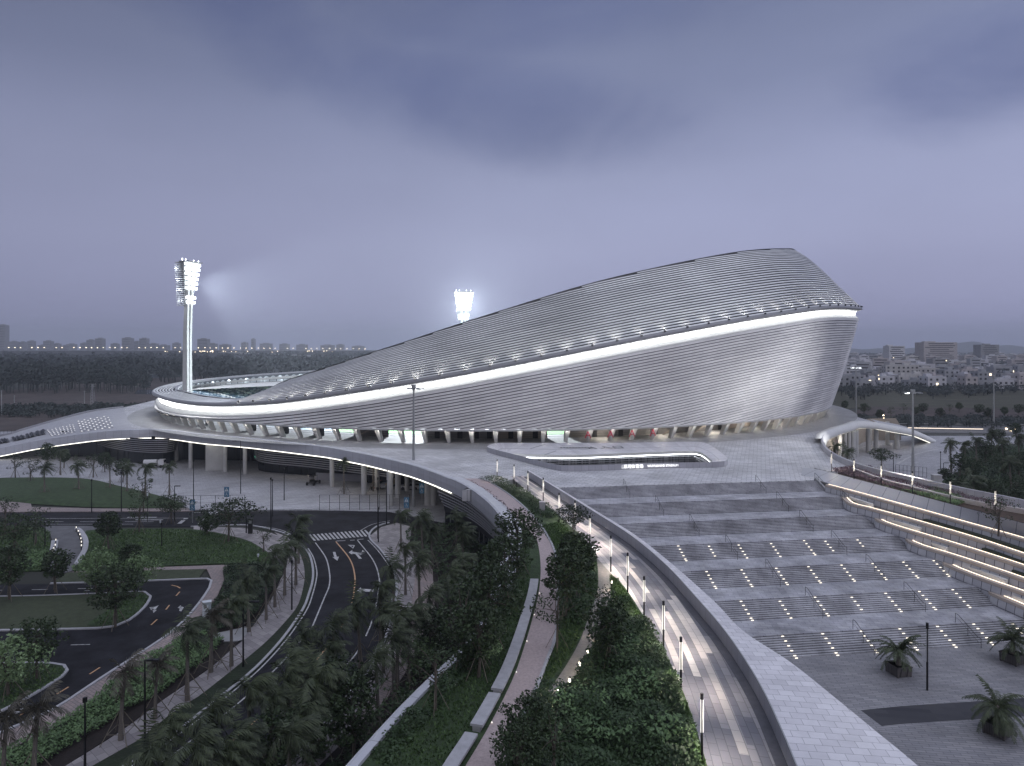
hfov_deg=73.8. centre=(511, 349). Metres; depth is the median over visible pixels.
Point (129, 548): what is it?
leafy tree
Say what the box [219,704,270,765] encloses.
palm tree
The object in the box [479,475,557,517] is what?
hedge
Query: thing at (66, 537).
drive
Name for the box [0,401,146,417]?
scrub
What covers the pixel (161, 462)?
parked truck
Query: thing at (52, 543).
kerb
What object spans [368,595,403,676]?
palm tree
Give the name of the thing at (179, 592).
yellow road marking
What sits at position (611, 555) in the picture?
lamp post
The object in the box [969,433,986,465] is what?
palm tree
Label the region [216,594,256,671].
palm tree
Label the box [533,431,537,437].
door
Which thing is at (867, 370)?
house
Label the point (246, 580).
palm tree
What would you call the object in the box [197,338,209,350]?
tower block
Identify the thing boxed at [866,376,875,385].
house
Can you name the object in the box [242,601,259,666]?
street lamp
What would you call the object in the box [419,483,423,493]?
crossing sign
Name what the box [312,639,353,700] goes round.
palm tree
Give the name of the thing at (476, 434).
door
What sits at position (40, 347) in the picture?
tower block
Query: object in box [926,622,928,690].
lamp post
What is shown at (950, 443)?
palm tree
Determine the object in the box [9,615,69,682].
leafy tree
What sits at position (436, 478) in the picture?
fascia parapet
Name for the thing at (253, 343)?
tower block
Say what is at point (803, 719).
parapet
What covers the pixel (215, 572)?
footpath
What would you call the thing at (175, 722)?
palm tree
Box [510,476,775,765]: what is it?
walkway
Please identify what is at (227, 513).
leafy tree
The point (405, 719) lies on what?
hedge
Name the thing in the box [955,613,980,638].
handrail
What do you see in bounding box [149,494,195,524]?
leafy tree
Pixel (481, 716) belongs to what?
bench
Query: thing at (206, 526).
leafy tree
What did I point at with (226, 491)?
crossing sign
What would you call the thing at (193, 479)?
street lamp
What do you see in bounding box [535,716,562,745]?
shrub patch
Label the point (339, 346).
tower block
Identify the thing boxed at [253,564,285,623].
palm tree
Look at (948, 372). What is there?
house
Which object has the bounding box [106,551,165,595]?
leafy tree
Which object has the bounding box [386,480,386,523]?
street lamp
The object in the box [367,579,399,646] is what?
palm tree
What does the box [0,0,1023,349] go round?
sky
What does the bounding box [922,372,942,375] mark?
house
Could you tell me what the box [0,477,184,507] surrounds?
lawn mound
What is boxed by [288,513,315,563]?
palm tree
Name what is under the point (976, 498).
flower hedge
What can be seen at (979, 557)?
terrace seating
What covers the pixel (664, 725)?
shrub patch
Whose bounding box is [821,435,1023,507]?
curved parapet
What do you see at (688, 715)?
grass
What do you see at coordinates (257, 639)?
footpath
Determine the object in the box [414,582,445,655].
palm tree
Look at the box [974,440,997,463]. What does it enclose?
leafy tree
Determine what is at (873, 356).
house
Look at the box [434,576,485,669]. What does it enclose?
leafy tree
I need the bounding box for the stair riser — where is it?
[561,481,1023,655]
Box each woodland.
[0,350,370,382]
[0,363,152,393]
[837,382,1023,399]
[859,352,1023,372]
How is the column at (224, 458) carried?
on the forecourt paving at (300, 494)
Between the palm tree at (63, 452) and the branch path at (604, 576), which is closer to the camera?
the branch path at (604, 576)
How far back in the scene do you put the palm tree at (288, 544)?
82.92 m
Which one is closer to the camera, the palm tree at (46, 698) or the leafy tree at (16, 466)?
the palm tree at (46, 698)
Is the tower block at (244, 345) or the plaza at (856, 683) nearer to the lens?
the plaza at (856, 683)
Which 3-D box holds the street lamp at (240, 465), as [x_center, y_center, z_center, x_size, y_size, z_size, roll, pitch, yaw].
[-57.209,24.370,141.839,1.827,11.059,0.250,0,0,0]
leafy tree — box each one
[0,496,19,534]
[0,513,58,557]
[0,542,32,601]
[0,633,54,701]
[3,453,26,477]
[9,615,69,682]
[18,457,41,480]
[20,507,54,545]
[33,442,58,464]
[39,547,75,594]
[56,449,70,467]
[71,546,117,593]
[83,452,104,477]
[83,560,145,631]
[93,511,122,548]
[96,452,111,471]
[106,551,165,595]
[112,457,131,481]
[117,543,143,562]
[127,497,151,532]
[128,476,152,511]
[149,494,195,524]
[189,496,266,541]
[196,513,219,532]
[246,705,306,765]
[253,528,272,551]
[280,702,349,765]
[328,673,381,761]
[374,678,417,729]
[395,635,437,678]
[406,641,458,716]
[412,605,455,670]
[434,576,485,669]
[447,599,506,682]
[454,643,483,669]
[455,557,524,648]
[474,631,502,666]
[478,533,533,599]
[488,716,547,765]
[490,507,543,574]
[497,689,556,763]
[529,700,573,765]
[530,579,577,648]
[540,545,589,616]
[551,504,594,532]
[556,530,601,602]
[579,583,630,634]
[580,596,631,667]
[841,400,848,407]
[857,403,870,412]
[867,448,899,467]
[875,409,884,417]
[911,406,920,417]
[918,403,928,413]
[934,407,945,415]
[937,468,952,478]
[948,452,972,477]
[954,479,977,489]
[955,402,963,411]
[960,457,986,479]
[972,404,984,412]
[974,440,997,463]
[976,479,990,491]
[979,494,1019,537]
[981,454,1022,475]
[981,479,1007,494]
[983,407,992,419]
[984,428,1011,449]
[1000,407,1007,415]
[1005,488,1023,498]
[1006,452,1023,477]
[1007,423,1023,437]
[1013,404,1023,412]
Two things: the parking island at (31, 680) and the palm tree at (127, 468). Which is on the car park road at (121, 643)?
the parking island at (31, 680)
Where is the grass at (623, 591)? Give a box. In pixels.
[609,575,642,617]
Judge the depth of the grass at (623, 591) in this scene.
58.32 m
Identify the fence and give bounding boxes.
[180,495,226,509]
[319,494,409,509]
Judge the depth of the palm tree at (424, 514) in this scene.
92.58 m
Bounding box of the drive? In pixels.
[46,526,95,573]
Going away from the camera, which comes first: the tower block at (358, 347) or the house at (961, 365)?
the house at (961, 365)
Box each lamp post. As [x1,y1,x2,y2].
[558,493,559,519]
[610,535,611,571]
[627,552,628,591]
[643,576,644,616]
[662,600,664,645]
[680,636,681,691]
[700,692,703,760]
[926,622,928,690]
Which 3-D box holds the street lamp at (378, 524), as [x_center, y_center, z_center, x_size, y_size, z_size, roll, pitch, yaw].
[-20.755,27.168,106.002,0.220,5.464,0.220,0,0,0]
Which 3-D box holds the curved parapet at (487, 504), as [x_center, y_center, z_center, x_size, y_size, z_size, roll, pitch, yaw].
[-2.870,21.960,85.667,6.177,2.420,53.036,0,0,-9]
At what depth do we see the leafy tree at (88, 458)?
159.47 m
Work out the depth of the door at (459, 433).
161.21 m
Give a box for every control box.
[539,501,544,512]
[930,474,942,482]
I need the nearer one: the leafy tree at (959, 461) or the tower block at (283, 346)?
the leafy tree at (959, 461)
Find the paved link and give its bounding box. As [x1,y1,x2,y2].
[215,627,247,641]
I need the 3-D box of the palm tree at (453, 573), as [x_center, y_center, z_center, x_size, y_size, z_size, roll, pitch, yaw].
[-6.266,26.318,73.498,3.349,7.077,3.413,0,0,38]
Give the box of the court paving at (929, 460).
[848,436,1016,480]
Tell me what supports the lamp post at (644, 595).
on the planting bed at (549, 519)
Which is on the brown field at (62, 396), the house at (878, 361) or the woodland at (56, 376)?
the woodland at (56, 376)
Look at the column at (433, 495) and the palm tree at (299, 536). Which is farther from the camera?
the column at (433, 495)
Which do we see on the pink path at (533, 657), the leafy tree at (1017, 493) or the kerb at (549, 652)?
the kerb at (549, 652)
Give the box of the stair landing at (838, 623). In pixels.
[578,491,1023,636]
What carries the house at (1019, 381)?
on the terrain at (32, 579)
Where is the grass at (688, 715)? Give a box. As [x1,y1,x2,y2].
[650,627,705,765]
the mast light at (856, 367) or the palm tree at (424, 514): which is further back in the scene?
the mast light at (856, 367)
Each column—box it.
[175,441,177,460]
[188,442,192,467]
[223,446,226,471]
[243,448,246,473]
[330,459,333,486]
[361,465,366,494]
[375,468,379,489]
[387,468,392,505]
[395,473,400,497]
[405,476,408,490]
[424,482,429,505]
[430,485,436,505]
[838,435,841,455]
[843,433,846,457]
[847,432,850,458]
[851,431,855,457]
[853,430,858,456]
[866,428,870,452]
[874,429,878,451]
[885,421,888,444]
[895,433,898,448]
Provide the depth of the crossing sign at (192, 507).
117.81 m
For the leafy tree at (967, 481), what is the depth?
137.88 m
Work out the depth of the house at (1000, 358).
1076.39 m
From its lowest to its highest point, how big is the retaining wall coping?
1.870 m
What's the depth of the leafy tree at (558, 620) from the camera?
47.81 m
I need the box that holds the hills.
[850,341,1023,352]
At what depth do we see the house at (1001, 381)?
513.42 m
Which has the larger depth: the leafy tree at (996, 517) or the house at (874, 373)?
the house at (874, 373)
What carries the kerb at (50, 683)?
on the car park road at (121, 643)
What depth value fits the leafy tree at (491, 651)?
44.94 m
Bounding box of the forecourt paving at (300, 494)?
[0,431,444,522]
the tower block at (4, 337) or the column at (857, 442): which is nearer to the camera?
the column at (857, 442)
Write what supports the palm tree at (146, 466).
on the lawn mound
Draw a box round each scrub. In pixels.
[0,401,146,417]
[857,412,1023,427]
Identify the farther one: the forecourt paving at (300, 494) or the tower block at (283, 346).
the tower block at (283, 346)
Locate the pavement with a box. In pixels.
[292,523,415,765]
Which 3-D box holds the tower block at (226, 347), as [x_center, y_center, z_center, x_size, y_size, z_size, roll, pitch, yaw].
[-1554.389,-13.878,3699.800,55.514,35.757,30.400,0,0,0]
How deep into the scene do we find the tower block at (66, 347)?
3585.00 m
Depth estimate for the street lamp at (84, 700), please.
48.91 m
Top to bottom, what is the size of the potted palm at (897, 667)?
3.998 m
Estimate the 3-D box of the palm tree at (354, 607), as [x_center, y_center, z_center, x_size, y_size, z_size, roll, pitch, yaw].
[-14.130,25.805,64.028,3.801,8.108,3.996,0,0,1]
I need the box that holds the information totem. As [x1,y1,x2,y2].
[248,519,252,533]
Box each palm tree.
[0,690,37,765]
[16,680,71,765]
[37,459,56,492]
[54,448,69,474]
[69,455,87,488]
[99,648,152,747]
[102,457,117,487]
[117,459,135,490]
[119,713,181,765]
[137,462,159,498]
[137,645,179,722]
[146,702,202,755]
[160,604,214,707]
[161,461,177,494]
[167,722,226,765]
[183,688,239,765]
[193,598,235,679]
[206,729,262,765]
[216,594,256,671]
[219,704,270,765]
[229,558,266,635]
[229,671,281,763]
[246,675,294,760]
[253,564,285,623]
[260,544,286,609]
[266,713,327,765]
[267,531,301,595]
[268,658,312,750]
[271,636,312,717]
[284,524,316,588]
[287,681,332,765]
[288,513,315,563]
[290,610,325,689]
[297,651,374,740]
[298,641,349,765]
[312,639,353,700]
[314,608,353,698]
[335,457,350,494]
[342,578,379,669]
[357,642,394,742]
[367,467,376,490]
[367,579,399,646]
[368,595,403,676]
[373,594,421,689]
[376,545,408,610]
[376,621,420,708]
[391,602,435,687]
[393,509,412,551]
[396,541,419,595]
[402,548,433,621]
[409,508,433,568]
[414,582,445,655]
[421,518,444,570]
[438,575,462,644]
[439,563,467,625]
[445,505,468,551]
[450,543,478,608]
[452,521,477,577]
[828,438,843,452]
[841,441,857,460]
[940,437,959,475]
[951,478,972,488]
[956,440,974,474]
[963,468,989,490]
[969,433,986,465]
[982,426,1000,457]
[994,437,1012,474]
[1000,455,1023,495]
[1011,433,1023,464]
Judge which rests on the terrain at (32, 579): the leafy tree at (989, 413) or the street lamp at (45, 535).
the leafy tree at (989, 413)
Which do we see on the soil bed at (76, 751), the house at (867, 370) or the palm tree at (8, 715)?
the palm tree at (8, 715)
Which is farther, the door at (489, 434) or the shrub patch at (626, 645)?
the door at (489, 434)
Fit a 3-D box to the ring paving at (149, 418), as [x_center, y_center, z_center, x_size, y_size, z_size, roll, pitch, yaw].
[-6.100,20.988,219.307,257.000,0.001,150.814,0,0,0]
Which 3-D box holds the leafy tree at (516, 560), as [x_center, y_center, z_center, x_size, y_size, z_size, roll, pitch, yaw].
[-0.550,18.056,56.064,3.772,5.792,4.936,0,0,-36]
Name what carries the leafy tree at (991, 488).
on the planting floor
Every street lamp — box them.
[44,522,45,545]
[82,697,86,765]
[91,479,92,512]
[120,471,121,511]
[144,658,159,744]
[193,460,193,499]
[233,440,240,493]
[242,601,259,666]
[270,477,271,530]
[272,479,272,516]
[291,560,292,609]
[377,477,378,538]
[378,507,378,541]
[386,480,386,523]
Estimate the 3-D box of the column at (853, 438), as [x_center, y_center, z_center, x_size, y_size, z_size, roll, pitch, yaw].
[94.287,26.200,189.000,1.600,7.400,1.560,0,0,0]
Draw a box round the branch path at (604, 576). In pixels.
[548,559,610,695]
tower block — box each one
[0,324,8,350]
[9,341,18,349]
[19,341,26,349]
[27,340,35,349]
[37,344,42,349]
[43,340,53,350]
[54,343,61,349]
[60,345,73,349]
[66,343,76,349]
[80,342,85,349]
[86,339,94,349]
[95,338,105,350]
[111,343,119,349]
[122,337,133,350]
[134,341,138,349]
[139,338,149,350]
[150,343,158,349]
[157,344,169,349]
[172,342,180,349]
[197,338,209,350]
[210,343,217,349]
[219,344,231,349]
[241,342,247,349]
[251,338,255,349]
[260,343,272,349]
[279,343,289,349]
[296,344,307,349]
[320,344,334,349]
[336,344,344,349]
[352,345,364,349]
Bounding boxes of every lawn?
[0,527,50,571]
[74,528,276,570]
[87,593,147,625]
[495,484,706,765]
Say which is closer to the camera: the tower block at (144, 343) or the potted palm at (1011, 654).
the potted palm at (1011, 654)
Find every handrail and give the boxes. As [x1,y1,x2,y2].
[725,535,737,559]
[805,587,822,613]
[854,620,874,654]
[905,582,925,611]
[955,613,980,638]
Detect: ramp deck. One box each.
[0,408,131,447]
[871,419,909,428]
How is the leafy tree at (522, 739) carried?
on the planting bed at (549, 519)
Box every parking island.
[0,592,148,628]
[0,663,64,708]
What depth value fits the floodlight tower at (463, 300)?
319.60 m
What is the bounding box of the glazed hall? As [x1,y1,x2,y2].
[61,431,404,484]
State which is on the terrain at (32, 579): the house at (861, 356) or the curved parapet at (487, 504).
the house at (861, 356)
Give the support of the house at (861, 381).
on the terrain at (32, 579)
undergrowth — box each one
[943,443,1023,497]
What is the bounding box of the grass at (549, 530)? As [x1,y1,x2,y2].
[541,522,597,678]
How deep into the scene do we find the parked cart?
150.67 m
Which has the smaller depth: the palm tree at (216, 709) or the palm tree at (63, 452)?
the palm tree at (216, 709)
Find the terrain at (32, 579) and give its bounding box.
[0,353,1023,759]
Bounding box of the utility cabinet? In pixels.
[202,600,211,616]
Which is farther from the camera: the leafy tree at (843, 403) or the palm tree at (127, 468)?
the leafy tree at (843, 403)
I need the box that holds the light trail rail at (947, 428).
[933,428,962,428]
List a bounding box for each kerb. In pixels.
[0,578,212,733]
[0,591,151,630]
[1,661,68,711]
[40,540,57,561]
[74,528,88,564]
[126,524,313,764]
[285,522,397,765]
[478,478,558,764]
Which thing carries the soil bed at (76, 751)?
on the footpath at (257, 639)
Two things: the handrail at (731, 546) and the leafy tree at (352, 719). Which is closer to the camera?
the leafy tree at (352, 719)
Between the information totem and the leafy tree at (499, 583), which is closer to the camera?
the leafy tree at (499, 583)
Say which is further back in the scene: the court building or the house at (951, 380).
the house at (951, 380)
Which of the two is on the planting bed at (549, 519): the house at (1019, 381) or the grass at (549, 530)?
the grass at (549, 530)
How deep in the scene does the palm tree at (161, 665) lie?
55.03 m
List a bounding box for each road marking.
[15,510,387,765]
[20,542,355,721]
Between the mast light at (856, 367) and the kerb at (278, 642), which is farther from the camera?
the mast light at (856, 367)
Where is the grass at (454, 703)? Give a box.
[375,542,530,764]
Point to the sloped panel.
(947, 509)
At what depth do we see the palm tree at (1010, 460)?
134.13 m
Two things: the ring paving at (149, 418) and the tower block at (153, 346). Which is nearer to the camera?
the ring paving at (149, 418)
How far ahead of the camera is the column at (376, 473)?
145.33 m
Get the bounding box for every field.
[0,376,211,431]
[832,391,1023,408]
[853,407,1023,417]
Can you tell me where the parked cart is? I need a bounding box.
[306,475,320,485]
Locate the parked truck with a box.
[143,459,166,467]
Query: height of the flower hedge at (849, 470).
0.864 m
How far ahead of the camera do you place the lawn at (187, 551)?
103.04 m
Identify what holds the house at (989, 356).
on the terrain at (32, 579)
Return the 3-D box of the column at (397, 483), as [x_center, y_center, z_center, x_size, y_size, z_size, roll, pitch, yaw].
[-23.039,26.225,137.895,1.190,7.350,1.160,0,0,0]
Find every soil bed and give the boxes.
[42,640,241,765]
[838,468,1023,522]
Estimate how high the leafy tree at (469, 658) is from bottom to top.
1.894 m
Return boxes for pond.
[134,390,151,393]
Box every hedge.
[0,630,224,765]
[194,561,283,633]
[368,579,519,765]
[467,479,516,518]
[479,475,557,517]
[832,465,935,491]
[866,465,1020,507]
[875,481,964,504]
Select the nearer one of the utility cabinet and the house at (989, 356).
the utility cabinet
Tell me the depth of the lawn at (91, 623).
77.80 m
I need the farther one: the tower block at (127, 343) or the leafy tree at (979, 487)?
the tower block at (127, 343)
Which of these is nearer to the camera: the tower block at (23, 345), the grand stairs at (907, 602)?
the grand stairs at (907, 602)
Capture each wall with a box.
[316,473,360,481]
[437,488,502,562]
[852,468,1023,513]
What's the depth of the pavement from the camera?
98.62 m
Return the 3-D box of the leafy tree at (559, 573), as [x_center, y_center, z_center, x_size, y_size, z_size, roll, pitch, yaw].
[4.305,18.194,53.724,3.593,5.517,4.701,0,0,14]
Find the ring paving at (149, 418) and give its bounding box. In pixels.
[127,405,857,448]
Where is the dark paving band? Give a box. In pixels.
[861,698,1023,725]
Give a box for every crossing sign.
[190,500,194,522]
[224,487,228,496]
[404,497,408,519]
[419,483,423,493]
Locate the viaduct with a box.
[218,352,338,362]
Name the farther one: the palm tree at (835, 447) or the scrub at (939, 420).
the scrub at (939, 420)
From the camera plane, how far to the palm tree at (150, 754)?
41.41 m
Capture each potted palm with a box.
[869,635,925,677]
[962,674,1023,743]
[987,616,1023,666]
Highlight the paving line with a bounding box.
[896,446,955,463]
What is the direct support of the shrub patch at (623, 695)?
on the shrubbery at (653, 703)
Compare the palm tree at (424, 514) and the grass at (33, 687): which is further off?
the palm tree at (424, 514)
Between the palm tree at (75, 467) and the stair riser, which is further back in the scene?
the palm tree at (75, 467)
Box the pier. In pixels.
[206,445,222,470]
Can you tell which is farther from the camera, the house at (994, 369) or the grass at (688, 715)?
the house at (994, 369)
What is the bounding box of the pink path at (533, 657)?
[464,478,556,765]
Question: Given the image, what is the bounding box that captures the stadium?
[152,248,862,442]
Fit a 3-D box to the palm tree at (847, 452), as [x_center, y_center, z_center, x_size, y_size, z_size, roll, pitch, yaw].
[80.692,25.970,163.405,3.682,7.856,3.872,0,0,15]
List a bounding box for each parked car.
[380,482,385,488]
[401,482,418,489]
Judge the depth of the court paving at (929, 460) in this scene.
192.92 m
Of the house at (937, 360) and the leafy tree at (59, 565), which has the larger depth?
the house at (937, 360)
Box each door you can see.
[435,431,439,437]
[457,431,461,438]
[474,432,478,438]
[487,432,491,438]
[508,431,512,438]
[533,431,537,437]
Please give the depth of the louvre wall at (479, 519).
106.29 m
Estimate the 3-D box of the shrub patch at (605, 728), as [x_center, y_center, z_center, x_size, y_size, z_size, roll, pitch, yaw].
[4.926,19.874,36.074,3.896,1.184,2.206,0,0,0]
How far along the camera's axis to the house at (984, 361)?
931.29 m
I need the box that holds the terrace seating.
[825,484,1023,618]
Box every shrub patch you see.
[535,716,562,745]
[552,678,612,717]
[569,710,640,742]
[603,632,641,660]
[615,666,663,704]
[642,710,683,742]
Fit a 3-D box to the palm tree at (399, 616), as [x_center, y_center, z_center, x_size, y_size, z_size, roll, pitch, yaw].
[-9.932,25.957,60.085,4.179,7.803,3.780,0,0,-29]
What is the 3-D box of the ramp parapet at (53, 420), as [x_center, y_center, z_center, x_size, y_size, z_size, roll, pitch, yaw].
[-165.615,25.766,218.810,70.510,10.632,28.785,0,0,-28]
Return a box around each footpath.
[0,501,193,511]
[0,565,226,751]
[66,532,304,765]
[194,526,283,557]
[358,564,434,725]
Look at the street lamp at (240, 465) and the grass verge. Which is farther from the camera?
the street lamp at (240, 465)
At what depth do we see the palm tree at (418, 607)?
61.16 m
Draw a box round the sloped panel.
[801,468,1023,536]
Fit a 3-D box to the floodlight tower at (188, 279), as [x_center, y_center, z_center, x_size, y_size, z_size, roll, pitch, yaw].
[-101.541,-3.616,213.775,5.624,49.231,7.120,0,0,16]
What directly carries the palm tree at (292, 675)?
on the pavement
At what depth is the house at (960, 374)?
554.13 m
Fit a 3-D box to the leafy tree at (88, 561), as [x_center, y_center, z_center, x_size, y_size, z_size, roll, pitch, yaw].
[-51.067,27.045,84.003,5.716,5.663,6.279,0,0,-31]
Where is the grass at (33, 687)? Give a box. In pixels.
[0,662,64,706]
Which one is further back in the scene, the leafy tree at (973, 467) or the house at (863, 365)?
the house at (863, 365)
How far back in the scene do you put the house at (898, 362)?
766.54 m
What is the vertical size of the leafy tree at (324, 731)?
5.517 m
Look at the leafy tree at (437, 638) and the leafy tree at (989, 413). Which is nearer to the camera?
the leafy tree at (437, 638)
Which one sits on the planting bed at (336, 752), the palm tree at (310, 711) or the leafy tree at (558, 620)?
the palm tree at (310, 711)
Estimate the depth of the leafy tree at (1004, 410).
299.58 m
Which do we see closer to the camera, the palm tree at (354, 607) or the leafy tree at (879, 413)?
the palm tree at (354, 607)
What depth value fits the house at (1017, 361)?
931.45 m
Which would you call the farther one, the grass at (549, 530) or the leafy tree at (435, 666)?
the grass at (549, 530)
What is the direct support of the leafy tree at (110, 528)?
on the lawn at (187, 551)
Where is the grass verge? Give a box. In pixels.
[93,547,314,765]
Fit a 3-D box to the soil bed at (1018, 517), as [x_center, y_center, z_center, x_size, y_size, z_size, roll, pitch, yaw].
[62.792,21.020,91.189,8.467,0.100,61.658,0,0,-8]
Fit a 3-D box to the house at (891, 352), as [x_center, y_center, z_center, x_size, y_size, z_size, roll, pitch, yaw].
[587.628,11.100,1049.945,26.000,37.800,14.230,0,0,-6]
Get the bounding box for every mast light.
[403,385,423,506]
[850,366,861,413]
[903,389,922,476]
[987,376,994,426]
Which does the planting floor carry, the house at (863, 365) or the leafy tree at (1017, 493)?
the leafy tree at (1017, 493)
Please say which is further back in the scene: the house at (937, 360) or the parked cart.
the house at (937, 360)
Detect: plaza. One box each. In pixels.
[123,400,1023,508]
[785,642,1023,765]
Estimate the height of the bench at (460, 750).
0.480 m
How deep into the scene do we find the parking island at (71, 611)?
78.20 m
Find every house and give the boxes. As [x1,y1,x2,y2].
[839,376,849,385]
[841,369,849,373]
[842,372,863,379]
[845,364,860,373]
[849,361,870,369]
[850,378,872,387]
[854,354,868,358]
[860,368,875,374]
[862,371,879,377]
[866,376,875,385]
[868,354,880,358]
[871,357,887,367]
[876,373,894,389]
[879,372,905,375]
[881,363,901,373]
[883,345,904,360]
[884,360,910,364]
[891,373,909,383]
[901,359,919,363]
[901,377,918,386]
[902,363,918,372]
[903,355,918,359]
[904,371,921,379]
[910,362,934,367]
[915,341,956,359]
[919,355,939,361]
[919,366,939,373]
[919,374,946,390]
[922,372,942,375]
[926,357,948,365]
[935,364,953,368]
[936,367,959,378]
[947,377,956,388]
[953,363,971,368]
[953,372,967,376]
[955,367,977,373]
[957,374,977,389]
[959,354,975,360]
[967,357,980,366]
[970,369,992,385]
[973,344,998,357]
[981,358,988,366]
[982,354,998,360]
[986,365,1011,374]
[992,355,1006,363]
[994,377,1013,389]
[996,371,1014,376]
[1002,375,1016,379]
[1005,353,1017,358]
[1007,358,1023,364]
[1007,372,1023,378]
[1008,377,1023,388]
[1012,363,1023,372]
[1013,354,1023,358]
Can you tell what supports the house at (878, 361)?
on the terrain at (32, 579)
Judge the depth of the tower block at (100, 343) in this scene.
3385.00 m
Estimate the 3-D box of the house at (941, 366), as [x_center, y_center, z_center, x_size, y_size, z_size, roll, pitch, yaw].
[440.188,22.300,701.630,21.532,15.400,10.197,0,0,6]
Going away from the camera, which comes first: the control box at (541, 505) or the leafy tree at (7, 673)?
the leafy tree at (7, 673)
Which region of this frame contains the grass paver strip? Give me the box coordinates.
[56,569,204,581]
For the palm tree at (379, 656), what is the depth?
52.38 m
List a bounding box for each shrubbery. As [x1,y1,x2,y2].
[16,549,48,567]
[503,594,703,765]
[557,544,597,625]
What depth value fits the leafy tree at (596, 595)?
48.70 m
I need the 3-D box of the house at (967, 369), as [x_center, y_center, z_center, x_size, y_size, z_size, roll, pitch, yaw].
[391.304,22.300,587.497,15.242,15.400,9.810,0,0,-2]
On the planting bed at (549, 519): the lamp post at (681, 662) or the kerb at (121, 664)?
the lamp post at (681, 662)
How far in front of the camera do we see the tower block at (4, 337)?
3285.00 m
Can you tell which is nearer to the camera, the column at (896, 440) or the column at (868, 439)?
the column at (868, 439)
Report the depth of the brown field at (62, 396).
427.81 m
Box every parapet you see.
[0,406,122,436]
[0,429,451,492]
[447,442,727,528]
[450,477,521,587]
[524,470,917,765]
[815,421,935,445]
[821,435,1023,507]
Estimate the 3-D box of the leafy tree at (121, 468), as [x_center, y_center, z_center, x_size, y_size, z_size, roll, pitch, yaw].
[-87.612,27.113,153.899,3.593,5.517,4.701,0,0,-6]
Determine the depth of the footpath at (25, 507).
127.59 m
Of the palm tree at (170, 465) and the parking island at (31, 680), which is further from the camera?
the palm tree at (170, 465)
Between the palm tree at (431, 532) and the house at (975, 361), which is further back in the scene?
the house at (975, 361)
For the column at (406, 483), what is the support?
on the forecourt paving at (300, 494)
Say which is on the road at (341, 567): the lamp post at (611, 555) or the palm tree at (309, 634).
the palm tree at (309, 634)
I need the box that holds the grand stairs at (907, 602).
[560,481,1023,657]
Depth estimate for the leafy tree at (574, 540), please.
56.94 m
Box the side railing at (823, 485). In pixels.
[815,473,932,546]
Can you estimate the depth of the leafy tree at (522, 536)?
63.50 m
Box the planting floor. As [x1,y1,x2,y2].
[942,445,1023,495]
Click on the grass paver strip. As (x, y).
(161, 574)
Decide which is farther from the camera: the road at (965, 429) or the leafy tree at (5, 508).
the road at (965, 429)
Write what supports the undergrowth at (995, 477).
on the planting floor
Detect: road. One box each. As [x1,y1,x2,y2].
[0,510,438,765]
[0,579,209,730]
[905,426,1023,433]
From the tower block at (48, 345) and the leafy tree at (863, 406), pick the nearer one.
the leafy tree at (863, 406)
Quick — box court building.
[826,418,900,456]
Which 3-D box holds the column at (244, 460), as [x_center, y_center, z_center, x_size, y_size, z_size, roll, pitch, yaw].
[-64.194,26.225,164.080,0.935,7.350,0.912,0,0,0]
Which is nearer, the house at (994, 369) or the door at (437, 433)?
the door at (437, 433)
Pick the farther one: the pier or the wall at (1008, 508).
the pier
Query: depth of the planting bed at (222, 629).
82.16 m
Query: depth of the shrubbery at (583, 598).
55.58 m
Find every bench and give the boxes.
[442,731,477,765]
[470,692,499,731]
[491,578,537,694]
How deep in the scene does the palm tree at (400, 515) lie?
101.02 m
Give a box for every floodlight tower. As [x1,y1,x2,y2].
[175,258,202,391]
[454,290,473,322]
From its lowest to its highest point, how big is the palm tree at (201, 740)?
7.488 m
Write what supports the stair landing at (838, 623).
on the grand stairs at (907, 602)
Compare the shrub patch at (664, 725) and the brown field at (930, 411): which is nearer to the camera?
the shrub patch at (664, 725)
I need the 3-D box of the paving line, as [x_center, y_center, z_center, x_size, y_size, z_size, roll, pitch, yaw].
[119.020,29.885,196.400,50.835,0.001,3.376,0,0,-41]
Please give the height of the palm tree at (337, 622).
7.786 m
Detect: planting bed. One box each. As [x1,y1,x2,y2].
[0,639,223,765]
[200,566,283,632]
[320,523,494,765]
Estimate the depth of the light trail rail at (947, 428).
252.04 m
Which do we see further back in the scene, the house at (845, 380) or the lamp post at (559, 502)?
the house at (845, 380)
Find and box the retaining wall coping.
[346,594,498,765]

